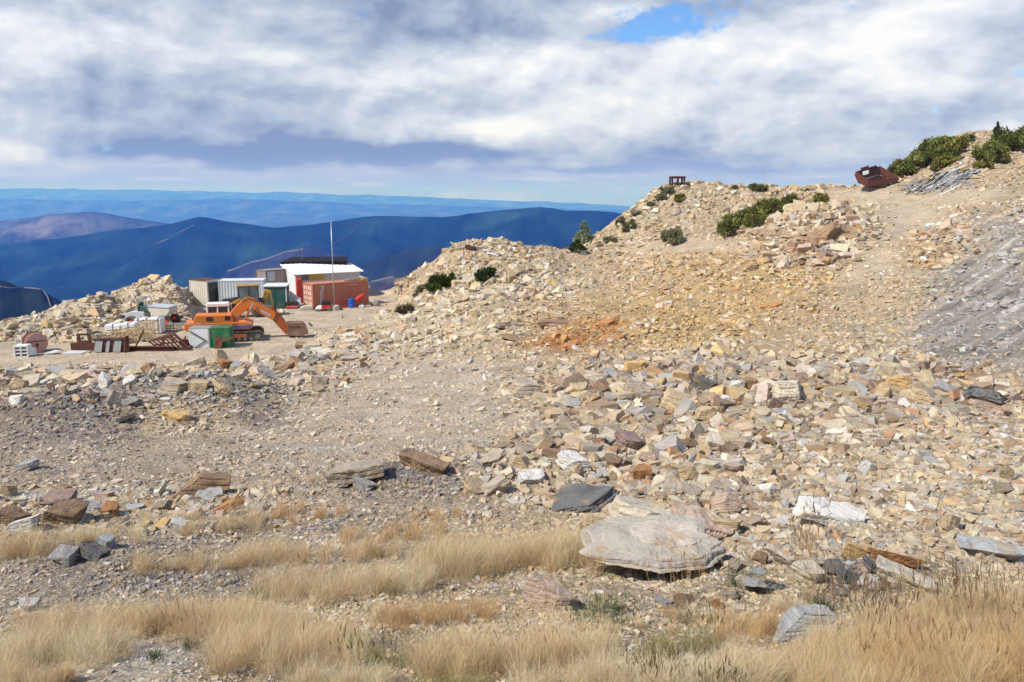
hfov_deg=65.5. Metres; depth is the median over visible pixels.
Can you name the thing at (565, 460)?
stone
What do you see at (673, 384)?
stone
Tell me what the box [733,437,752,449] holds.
stone
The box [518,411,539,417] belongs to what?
stone
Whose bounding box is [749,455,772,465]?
stone
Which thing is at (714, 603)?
stone
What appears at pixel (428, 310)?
stone
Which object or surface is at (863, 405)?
stone
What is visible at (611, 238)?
shrub
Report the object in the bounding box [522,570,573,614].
stone
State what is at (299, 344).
stone
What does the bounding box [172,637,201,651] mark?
green tuft
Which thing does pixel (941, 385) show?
stone
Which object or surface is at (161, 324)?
wrapped load
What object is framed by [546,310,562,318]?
stone
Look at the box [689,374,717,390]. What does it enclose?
stone
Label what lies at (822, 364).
stone
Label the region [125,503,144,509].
stone
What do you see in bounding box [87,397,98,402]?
stone
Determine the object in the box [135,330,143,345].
steel pipe
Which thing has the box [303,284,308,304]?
door
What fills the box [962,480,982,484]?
stone
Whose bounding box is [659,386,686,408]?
stone
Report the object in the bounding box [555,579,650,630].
green tuft
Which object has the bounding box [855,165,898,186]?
dump body
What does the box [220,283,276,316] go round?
backhoe loader
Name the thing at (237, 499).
stone
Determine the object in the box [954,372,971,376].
stone
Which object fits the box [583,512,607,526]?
stone
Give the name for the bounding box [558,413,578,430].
stone
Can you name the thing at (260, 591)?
green tuft
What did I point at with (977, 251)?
stone
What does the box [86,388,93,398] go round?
stone
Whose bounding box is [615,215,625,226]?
shrub
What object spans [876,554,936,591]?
stone
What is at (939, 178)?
rod heap
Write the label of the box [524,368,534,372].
stone
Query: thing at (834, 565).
stone
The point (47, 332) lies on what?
stone
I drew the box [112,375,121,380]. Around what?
stone
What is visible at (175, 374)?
stone
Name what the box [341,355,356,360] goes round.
stone
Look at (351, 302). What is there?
barrel
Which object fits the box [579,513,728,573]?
stone
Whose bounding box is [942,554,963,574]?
stone
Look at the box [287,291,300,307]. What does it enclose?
loading ramp
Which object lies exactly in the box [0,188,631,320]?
hills
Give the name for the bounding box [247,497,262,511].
stone
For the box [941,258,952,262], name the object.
stone
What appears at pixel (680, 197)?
shrub
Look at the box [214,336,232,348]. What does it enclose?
digger scoop
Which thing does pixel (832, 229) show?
stone
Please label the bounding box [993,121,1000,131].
pine tree
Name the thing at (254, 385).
stone
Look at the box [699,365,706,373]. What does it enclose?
stone
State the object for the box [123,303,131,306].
stone
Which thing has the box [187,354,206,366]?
stone
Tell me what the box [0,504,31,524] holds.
stone
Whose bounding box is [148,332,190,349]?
rusty ramp
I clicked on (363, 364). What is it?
stone
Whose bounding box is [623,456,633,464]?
stone
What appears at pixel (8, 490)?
stone
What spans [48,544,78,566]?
stone
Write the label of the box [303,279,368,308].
shipping container
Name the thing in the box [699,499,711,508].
stone
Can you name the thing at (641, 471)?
stone
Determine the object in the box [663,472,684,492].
stone
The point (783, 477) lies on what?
stone
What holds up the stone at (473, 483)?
on the ground at (906, 210)
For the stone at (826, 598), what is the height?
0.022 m
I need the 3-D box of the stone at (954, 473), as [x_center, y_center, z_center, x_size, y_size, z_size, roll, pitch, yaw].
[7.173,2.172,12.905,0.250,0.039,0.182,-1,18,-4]
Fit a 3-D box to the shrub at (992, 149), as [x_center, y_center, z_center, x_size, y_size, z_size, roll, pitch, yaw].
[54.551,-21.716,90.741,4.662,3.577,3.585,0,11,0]
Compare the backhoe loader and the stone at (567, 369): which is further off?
the backhoe loader
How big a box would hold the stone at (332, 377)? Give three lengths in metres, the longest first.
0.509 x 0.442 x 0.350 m
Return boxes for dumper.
[125,296,180,323]
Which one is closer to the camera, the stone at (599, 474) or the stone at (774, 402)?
the stone at (599, 474)
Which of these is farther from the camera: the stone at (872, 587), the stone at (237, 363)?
the stone at (237, 363)
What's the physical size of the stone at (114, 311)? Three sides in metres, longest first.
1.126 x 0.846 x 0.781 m
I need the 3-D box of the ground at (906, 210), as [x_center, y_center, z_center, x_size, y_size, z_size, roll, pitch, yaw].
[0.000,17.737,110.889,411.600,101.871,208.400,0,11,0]
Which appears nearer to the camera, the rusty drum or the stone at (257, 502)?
the stone at (257, 502)
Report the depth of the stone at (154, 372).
29.86 m
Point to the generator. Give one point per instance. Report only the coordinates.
(325, 305)
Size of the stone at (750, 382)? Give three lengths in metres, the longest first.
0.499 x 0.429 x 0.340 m
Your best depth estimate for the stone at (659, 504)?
10.81 m
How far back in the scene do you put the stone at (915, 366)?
24.36 m
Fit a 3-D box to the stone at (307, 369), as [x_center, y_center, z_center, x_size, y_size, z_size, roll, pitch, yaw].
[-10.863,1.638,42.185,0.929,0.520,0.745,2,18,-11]
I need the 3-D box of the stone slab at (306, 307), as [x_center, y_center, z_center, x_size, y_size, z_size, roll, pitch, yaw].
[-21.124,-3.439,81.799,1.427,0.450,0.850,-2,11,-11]
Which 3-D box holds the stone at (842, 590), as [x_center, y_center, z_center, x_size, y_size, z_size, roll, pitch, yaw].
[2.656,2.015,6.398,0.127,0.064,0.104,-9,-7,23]
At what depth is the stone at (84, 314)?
70.34 m
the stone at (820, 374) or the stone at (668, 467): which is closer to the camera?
the stone at (668, 467)
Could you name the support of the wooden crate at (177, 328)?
on the ground at (906, 210)
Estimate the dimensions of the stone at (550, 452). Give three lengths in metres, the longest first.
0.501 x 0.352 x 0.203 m
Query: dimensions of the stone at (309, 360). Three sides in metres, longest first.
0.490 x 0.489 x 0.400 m
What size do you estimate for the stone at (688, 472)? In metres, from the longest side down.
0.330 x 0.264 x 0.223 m
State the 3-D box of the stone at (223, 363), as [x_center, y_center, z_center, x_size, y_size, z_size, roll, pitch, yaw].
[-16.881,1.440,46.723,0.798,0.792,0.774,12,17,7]
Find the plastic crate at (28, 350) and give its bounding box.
[13,344,36,357]
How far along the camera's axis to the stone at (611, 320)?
47.28 m
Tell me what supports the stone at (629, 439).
on the ground at (906, 210)
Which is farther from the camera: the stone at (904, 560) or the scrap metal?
the scrap metal
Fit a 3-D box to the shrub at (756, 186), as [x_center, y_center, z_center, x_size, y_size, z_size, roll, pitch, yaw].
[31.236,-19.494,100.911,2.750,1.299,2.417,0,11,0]
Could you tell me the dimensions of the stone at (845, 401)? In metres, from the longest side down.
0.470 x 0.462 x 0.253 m
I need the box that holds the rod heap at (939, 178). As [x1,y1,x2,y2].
[916,169,977,190]
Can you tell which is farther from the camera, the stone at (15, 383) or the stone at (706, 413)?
the stone at (15, 383)
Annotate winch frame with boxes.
[179,336,192,347]
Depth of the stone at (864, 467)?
13.07 m
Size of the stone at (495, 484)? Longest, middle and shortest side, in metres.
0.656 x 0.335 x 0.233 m
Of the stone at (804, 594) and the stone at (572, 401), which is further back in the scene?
the stone at (572, 401)
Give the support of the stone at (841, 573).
on the ground at (906, 210)
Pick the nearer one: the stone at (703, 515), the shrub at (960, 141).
the stone at (703, 515)
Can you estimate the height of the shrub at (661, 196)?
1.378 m
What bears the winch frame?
on the ground at (906, 210)
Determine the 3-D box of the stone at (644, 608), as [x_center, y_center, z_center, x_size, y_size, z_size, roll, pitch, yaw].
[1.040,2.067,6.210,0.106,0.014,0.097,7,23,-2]
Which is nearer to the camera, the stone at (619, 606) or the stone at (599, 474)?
the stone at (619, 606)
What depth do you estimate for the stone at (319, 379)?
36.84 m
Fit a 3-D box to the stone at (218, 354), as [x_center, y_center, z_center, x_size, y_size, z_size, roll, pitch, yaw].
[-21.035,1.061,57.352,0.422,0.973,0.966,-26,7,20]
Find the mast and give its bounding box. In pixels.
[331,229,339,310]
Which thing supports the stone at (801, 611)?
on the ground at (906, 210)
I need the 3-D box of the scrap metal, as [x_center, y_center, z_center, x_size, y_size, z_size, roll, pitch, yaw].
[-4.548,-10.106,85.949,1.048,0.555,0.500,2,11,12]
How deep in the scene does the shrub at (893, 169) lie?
98.48 m
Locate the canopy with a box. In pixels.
[281,256,347,264]
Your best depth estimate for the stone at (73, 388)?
25.22 m
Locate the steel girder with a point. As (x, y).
(152, 348)
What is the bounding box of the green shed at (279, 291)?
[262,283,289,308]
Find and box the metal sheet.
[42,350,86,353]
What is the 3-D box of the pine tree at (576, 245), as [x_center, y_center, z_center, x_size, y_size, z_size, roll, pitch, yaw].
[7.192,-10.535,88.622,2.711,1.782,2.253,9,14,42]
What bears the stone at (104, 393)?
on the ground at (906, 210)
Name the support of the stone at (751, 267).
on the ground at (906, 210)
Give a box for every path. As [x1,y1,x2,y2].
[0,286,50,306]
[149,225,193,247]
[227,247,307,271]
[332,218,368,244]
[368,276,392,282]
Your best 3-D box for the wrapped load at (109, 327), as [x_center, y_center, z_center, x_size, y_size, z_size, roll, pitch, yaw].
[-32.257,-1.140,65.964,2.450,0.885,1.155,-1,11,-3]
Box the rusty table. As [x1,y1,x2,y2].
[669,176,685,186]
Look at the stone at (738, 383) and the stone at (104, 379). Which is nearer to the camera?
the stone at (738, 383)
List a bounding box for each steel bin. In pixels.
[188,325,212,347]
[209,325,233,347]
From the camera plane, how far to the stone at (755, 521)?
9.66 m
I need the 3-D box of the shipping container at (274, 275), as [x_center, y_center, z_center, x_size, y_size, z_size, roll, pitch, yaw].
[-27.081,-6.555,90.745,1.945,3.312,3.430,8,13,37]
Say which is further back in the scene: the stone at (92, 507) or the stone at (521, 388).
the stone at (521, 388)
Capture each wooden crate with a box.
[110,329,131,342]
[122,327,143,343]
[137,320,158,340]
[165,324,181,330]
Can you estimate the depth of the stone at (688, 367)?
25.69 m
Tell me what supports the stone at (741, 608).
on the ground at (906, 210)
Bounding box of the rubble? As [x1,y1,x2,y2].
[0,129,1023,681]
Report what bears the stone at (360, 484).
on the ground at (906, 210)
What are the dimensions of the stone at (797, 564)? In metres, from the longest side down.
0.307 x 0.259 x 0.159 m
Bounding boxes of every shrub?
[393,302,414,314]
[412,283,425,297]
[424,268,456,293]
[473,265,496,281]
[602,235,617,243]
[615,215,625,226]
[621,219,636,232]
[631,210,640,216]
[646,199,655,206]
[655,192,666,200]
[658,185,674,193]
[660,225,685,245]
[673,193,685,201]
[714,205,748,239]
[741,193,795,227]
[748,182,768,191]
[778,194,800,203]
[811,193,830,202]
[886,162,912,175]
[888,153,928,174]
[909,136,948,161]
[922,135,953,144]
[928,154,960,172]
[932,145,962,160]
[936,136,969,149]
[952,133,975,142]
[969,136,1014,164]
[972,159,994,169]
[989,126,1023,150]
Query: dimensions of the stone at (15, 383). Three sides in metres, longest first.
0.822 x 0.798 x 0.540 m
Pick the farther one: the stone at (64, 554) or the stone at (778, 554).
the stone at (64, 554)
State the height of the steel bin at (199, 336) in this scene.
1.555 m
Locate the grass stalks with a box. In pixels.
[100,491,1023,681]
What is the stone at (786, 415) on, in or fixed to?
on the ground at (906, 210)
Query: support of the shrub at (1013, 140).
on the ground at (906, 210)
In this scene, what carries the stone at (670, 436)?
on the rubble
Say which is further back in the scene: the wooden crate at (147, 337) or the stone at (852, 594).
the wooden crate at (147, 337)
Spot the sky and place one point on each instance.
(602, 102)
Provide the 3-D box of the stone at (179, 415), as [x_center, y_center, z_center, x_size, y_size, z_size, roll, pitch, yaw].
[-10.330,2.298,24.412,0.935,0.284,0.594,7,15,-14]
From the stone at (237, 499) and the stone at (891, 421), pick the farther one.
the stone at (891, 421)
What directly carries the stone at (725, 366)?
on the rubble
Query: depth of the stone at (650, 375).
25.14 m
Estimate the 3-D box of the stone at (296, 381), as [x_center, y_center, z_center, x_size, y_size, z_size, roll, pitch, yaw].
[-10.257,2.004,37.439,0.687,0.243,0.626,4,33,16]
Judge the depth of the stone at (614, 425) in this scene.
18.62 m
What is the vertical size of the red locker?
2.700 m
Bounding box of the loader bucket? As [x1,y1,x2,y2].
[93,335,129,352]
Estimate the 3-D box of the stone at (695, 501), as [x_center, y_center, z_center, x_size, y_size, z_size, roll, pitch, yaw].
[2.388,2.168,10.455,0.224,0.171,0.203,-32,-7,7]
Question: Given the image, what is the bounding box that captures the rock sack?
[370,299,379,305]
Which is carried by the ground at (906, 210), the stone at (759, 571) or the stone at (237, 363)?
the stone at (759, 571)
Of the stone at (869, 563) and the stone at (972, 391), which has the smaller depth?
the stone at (869, 563)
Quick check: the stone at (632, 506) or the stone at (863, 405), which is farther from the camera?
the stone at (863, 405)
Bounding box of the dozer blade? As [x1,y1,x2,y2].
[70,333,94,351]
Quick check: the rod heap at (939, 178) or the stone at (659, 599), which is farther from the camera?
the rod heap at (939, 178)
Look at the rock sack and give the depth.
84.44 m
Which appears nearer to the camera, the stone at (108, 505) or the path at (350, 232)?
the stone at (108, 505)
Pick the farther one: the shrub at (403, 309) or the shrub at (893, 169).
the shrub at (893, 169)
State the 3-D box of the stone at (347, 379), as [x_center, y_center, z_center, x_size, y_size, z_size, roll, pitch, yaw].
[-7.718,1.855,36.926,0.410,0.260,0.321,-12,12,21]
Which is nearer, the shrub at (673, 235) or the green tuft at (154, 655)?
the green tuft at (154, 655)
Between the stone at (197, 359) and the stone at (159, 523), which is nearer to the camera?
the stone at (159, 523)
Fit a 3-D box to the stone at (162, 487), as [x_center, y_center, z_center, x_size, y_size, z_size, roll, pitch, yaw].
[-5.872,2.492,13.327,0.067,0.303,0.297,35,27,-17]
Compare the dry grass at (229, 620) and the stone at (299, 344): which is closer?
the dry grass at (229, 620)
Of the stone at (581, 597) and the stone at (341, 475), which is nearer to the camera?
the stone at (581, 597)
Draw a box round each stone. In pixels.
[0,380,10,386]
[0,485,17,496]
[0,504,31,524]
[4,367,18,376]
[8,377,28,389]
[8,395,25,404]
[8,514,41,532]
[12,497,28,505]
[14,372,25,378]
[15,457,39,470]
[19,597,41,611]
[38,379,48,385]
[39,488,77,504]
[41,499,89,524]
[42,328,52,336]
[47,383,54,390]
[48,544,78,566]
[57,385,69,394]
[67,385,79,391]
[71,394,80,401]
[74,368,92,374]
[78,541,111,561]
[80,312,88,316]
[81,388,99,394]
[83,499,102,513]
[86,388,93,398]
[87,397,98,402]
[95,491,114,500]
[96,532,115,547]
[97,371,111,388]
[100,389,111,397]
[101,500,118,516]
[105,389,126,404]
[110,308,119,315]
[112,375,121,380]
[115,412,134,422]
[121,396,137,405]
[122,374,137,386]
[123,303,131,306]
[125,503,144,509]
[148,366,164,379]
[149,397,157,402]
[153,518,170,529]
[155,500,172,509]
[156,376,187,395]
[157,481,167,493]
[160,409,190,421]
[169,516,185,530]
[170,472,230,498]
[171,373,182,375]
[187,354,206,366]
[187,379,208,394]
[196,486,222,501]
[211,349,227,359]
[211,377,234,396]
[214,495,243,513]
[218,358,232,369]
[219,636,243,655]
[229,360,244,367]
[232,368,247,378]
[246,383,258,387]
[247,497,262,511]
[249,352,258,362]
[257,365,279,379]
[272,361,294,371]
[286,378,301,385]
[295,341,305,348]
[298,365,315,375]
[306,356,313,365]
[311,353,327,359]
[311,374,328,384]
[324,456,383,487]
[325,362,340,367]
[328,374,335,379]
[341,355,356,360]
[342,377,349,382]
[353,476,374,490]
[360,361,368,367]
[398,295,408,301]
[399,448,449,474]
[404,314,414,324]
[423,308,432,311]
[458,287,465,293]
[463,474,483,494]
[469,309,481,316]
[475,301,487,306]
[475,331,492,334]
[478,448,506,466]
[481,475,511,495]
[493,322,525,327]
[499,334,531,340]
[508,454,529,467]
[509,378,542,397]
[517,468,544,484]
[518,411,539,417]
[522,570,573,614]
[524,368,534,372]
[527,429,536,434]
[536,319,570,325]
[540,490,554,499]
[541,447,563,458]
[544,407,564,418]
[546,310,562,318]
[551,483,620,515]
[552,385,563,393]
[555,449,591,471]
[558,340,580,348]
[558,367,575,373]
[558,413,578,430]
[564,381,589,393]
[565,397,580,405]
[578,593,592,604]
[579,513,728,573]
[581,391,600,405]
[582,353,599,359]
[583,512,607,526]
[586,437,605,443]
[590,317,617,327]
[591,379,610,392]
[591,470,602,477]
[598,420,620,433]
[602,367,618,376]
[604,453,621,467]
[604,494,672,519]
[608,470,617,480]
[610,333,625,339]
[614,429,642,451]
[614,604,625,610]
[616,400,626,404]
[619,413,629,421]
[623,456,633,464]
[624,360,644,371]
[624,378,657,395]
[630,463,651,478]
[638,451,658,460]
[639,602,650,609]
[643,499,668,508]
[646,371,657,378]
[654,596,674,607]
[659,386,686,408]
[659,433,677,441]
[660,465,679,469]
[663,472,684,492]
[664,383,677,386]
[670,502,732,538]
[673,593,694,609]
[678,466,697,479]
[679,363,695,375]
[680,438,697,448]
[683,483,701,495]
[686,497,700,505]
[687,450,696,462]
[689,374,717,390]
[694,406,716,420]
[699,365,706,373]
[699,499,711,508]
[704,431,724,446]
[710,481,732,489]
[710,492,743,512]
[710,599,723,609]
[712,518,742,533]
[720,395,733,400]
[721,590,739,599]
[723,364,742,369]
[723,461,743,472]
[724,367,736,379]
[727,587,742,592]
[728,557,741,572]
[729,380,744,386]
[732,604,744,614]
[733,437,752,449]
[735,574,752,590]
[738,516,767,526]
[740,577,786,589]
[741,475,749,484]
[743,376,757,388]
[743,398,755,404]
[743,575,758,589]
[746,264,758,270]
[748,567,766,574]
[749,423,765,430]
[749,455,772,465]
[752,550,768,564]
[754,360,765,365]
[758,301,782,307]
[761,435,777,445]
[764,544,794,564]
[767,397,786,407]
[771,380,800,401]
[772,603,835,641]
[775,516,788,524]
[777,474,787,482]
[779,410,797,422]
[784,356,796,365]
[791,560,825,583]
[793,496,865,524]
[799,592,812,599]
[803,221,841,240]
[806,214,818,219]
[808,555,823,565]
[814,385,828,388]
[815,371,829,377]
[815,595,832,602]
[819,250,834,258]
[819,362,827,367]
[822,558,845,573]
[834,587,848,595]
[836,568,861,584]
[838,397,857,410]
[841,541,868,558]
[846,413,868,425]
[848,373,858,379]
[848,590,862,601]
[849,256,861,261]
[851,362,869,369]
[857,402,869,407]
[857,460,875,475]
[857,573,879,586]
[861,581,879,593]
[862,555,876,573]
[866,547,923,567]
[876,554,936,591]
[885,375,912,388]
[888,419,898,423]
[896,362,919,372]
[900,485,918,492]
[907,387,932,404]
[922,223,934,230]
[925,421,937,426]
[930,361,937,371]
[932,378,956,392]
[938,514,960,531]
[940,365,960,369]
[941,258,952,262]
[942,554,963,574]
[949,472,961,476]
[954,244,961,249]
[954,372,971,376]
[956,534,1023,559]
[958,446,976,450]
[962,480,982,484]
[963,385,1008,404]
[966,509,983,514]
[967,450,983,462]
[968,397,999,406]
[973,249,980,253]
[978,361,991,369]
[993,482,1014,493]
[999,465,1014,479]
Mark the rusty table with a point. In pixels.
(677, 177)
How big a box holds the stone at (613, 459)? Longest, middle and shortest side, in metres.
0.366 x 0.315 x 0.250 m
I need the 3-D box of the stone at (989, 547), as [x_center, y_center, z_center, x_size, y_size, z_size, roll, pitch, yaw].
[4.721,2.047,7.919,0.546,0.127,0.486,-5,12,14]
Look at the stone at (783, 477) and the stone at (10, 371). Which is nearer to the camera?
the stone at (783, 477)
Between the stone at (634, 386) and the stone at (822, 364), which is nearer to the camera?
the stone at (634, 386)
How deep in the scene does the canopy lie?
94.34 m
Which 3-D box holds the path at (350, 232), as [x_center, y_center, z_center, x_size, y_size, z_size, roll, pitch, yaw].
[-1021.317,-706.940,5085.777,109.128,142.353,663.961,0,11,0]
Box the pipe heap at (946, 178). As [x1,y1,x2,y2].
[900,162,982,195]
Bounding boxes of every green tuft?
[141,645,167,663]
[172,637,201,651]
[247,586,270,598]
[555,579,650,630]
[708,565,754,591]
[797,588,839,610]
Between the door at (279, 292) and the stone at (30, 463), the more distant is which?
the door at (279, 292)
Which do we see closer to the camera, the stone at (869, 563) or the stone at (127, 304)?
the stone at (869, 563)
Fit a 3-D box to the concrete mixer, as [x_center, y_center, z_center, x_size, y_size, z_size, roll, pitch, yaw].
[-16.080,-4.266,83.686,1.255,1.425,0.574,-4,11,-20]
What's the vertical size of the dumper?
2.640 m
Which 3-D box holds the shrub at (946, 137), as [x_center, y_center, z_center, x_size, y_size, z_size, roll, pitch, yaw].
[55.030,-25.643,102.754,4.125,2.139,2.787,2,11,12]
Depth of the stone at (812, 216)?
66.09 m
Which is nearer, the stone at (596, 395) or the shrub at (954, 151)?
the stone at (596, 395)
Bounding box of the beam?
[336,299,348,307]
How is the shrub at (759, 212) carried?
on the ground at (906, 210)
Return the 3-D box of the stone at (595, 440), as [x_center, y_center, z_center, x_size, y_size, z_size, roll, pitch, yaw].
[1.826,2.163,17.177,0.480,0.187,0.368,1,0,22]
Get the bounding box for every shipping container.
[188,278,219,305]
[218,278,266,301]
[255,267,286,282]
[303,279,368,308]
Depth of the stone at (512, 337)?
46.86 m
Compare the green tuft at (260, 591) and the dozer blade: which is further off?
the dozer blade
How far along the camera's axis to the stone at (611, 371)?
26.96 m
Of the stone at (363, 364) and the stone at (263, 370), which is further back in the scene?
the stone at (363, 364)
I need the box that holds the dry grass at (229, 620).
[0,447,1023,681]
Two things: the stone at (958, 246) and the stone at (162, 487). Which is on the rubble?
the stone at (958, 246)
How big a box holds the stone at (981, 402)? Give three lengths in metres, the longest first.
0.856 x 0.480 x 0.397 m
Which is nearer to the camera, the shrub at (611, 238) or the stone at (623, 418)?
the stone at (623, 418)
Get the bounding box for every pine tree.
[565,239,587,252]
[571,220,593,243]
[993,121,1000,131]
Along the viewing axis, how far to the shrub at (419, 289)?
81.30 m
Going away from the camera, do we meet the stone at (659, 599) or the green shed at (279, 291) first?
the stone at (659, 599)
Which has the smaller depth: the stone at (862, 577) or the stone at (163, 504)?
the stone at (862, 577)
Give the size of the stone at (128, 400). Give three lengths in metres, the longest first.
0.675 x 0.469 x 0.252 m
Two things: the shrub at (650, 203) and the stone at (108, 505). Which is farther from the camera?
the shrub at (650, 203)
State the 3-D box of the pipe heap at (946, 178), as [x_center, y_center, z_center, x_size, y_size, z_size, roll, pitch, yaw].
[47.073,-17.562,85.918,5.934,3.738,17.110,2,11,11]
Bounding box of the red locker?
[296,278,302,302]
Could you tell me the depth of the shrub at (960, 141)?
97.55 m
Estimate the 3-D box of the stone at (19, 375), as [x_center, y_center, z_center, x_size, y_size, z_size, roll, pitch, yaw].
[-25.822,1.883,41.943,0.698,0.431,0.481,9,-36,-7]
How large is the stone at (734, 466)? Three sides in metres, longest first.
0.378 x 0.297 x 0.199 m
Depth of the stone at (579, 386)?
24.87 m
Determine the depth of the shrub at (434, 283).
76.10 m
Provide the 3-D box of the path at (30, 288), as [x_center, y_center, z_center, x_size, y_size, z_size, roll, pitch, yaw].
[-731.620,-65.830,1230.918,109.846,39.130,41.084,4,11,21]
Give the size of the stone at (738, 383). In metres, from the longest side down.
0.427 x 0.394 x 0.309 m
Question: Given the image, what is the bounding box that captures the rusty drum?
[22,331,47,352]
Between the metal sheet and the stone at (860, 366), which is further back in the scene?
the metal sheet
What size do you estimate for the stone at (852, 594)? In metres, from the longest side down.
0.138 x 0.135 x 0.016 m
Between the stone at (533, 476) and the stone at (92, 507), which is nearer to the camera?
the stone at (92, 507)
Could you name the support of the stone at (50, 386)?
on the rubble
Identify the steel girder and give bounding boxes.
[130,346,175,350]
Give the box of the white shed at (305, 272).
[280,262,363,299]
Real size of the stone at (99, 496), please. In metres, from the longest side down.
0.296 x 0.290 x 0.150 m
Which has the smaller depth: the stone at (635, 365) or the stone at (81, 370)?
the stone at (635, 365)
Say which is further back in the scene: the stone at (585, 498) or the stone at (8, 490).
the stone at (8, 490)
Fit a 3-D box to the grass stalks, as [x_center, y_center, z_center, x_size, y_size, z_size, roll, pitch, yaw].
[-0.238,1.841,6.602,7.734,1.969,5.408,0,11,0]
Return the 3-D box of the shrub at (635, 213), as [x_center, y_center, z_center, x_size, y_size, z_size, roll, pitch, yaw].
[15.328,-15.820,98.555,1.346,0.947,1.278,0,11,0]
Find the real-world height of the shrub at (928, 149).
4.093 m
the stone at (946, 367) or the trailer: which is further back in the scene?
the trailer
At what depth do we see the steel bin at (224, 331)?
61.43 m
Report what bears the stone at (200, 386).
on the ground at (906, 210)
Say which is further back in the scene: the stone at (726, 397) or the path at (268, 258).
the path at (268, 258)
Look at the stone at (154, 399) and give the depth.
25.59 m
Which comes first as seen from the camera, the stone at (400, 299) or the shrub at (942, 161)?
the stone at (400, 299)
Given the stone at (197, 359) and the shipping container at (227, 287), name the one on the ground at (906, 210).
the shipping container at (227, 287)
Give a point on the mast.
(334, 307)
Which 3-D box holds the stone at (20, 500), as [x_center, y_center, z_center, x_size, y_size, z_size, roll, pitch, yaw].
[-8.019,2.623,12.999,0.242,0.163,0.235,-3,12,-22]
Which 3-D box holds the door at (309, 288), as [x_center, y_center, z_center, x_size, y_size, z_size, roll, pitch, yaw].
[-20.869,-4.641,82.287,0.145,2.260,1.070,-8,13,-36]
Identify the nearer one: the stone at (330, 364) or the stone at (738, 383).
the stone at (738, 383)
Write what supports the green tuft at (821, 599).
on the ground at (906, 210)
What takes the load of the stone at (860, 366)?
on the rubble
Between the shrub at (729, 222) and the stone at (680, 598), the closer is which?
the stone at (680, 598)
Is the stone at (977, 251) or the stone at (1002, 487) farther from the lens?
the stone at (977, 251)
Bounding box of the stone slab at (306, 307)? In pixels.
[299,305,312,309]
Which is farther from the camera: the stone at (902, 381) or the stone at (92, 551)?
the stone at (902, 381)
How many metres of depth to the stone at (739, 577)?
6.64 m
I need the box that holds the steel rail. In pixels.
[168,322,201,324]
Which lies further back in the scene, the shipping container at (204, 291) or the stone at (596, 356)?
the shipping container at (204, 291)
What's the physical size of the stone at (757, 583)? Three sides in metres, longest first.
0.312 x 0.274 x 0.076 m
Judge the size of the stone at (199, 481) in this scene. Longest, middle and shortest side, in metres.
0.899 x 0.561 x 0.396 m
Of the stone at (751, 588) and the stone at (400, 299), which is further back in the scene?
the stone at (400, 299)
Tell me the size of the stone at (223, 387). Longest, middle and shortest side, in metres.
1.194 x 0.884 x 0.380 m
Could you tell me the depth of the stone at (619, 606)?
6.14 m
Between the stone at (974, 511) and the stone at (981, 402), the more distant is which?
the stone at (981, 402)
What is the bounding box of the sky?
[0,0,1023,205]
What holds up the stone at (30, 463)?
on the ground at (906, 210)
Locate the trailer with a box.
[284,301,297,308]
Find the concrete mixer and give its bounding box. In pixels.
[353,294,364,306]
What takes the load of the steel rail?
on the ground at (906, 210)
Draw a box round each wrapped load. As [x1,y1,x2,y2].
[105,321,139,332]
[134,316,165,333]
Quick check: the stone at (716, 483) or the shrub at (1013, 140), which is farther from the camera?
the shrub at (1013, 140)
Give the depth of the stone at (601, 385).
24.40 m
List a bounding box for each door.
[265,288,285,307]
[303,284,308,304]
[307,285,312,305]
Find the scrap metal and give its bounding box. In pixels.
[465,245,474,249]
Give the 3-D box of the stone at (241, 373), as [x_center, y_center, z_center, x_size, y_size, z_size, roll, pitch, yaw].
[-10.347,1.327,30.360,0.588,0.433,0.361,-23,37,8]
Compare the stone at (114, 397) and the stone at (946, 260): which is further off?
the stone at (946, 260)
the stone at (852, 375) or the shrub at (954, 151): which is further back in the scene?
the shrub at (954, 151)
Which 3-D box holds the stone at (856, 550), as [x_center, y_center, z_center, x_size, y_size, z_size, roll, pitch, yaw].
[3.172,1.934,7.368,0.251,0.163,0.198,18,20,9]
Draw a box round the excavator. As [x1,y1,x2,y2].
[184,297,312,341]
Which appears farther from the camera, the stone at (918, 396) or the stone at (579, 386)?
the stone at (579, 386)
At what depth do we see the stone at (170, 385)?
28.68 m
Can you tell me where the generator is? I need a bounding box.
[321,300,330,310]
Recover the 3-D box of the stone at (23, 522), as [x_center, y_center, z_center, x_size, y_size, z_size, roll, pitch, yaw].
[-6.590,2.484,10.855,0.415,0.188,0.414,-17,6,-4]
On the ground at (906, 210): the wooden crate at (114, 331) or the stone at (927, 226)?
the wooden crate at (114, 331)
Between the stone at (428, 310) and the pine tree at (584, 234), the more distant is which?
the pine tree at (584, 234)
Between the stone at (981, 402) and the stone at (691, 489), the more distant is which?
the stone at (981, 402)
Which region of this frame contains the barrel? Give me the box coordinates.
[348,298,354,307]
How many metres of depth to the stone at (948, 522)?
8.94 m
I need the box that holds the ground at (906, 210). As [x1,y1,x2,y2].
[0,130,1023,681]
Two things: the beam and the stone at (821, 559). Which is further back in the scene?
the beam
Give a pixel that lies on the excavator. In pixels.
(244, 328)
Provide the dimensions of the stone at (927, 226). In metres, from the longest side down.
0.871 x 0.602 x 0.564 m
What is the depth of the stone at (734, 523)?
9.38 m
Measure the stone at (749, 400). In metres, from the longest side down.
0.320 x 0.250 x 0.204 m
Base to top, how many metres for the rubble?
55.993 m
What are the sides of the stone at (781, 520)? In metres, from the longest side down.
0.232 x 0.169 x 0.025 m
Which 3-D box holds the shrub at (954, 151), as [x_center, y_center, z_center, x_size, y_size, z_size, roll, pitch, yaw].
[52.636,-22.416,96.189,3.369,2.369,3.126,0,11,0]
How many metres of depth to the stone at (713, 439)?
16.72 m

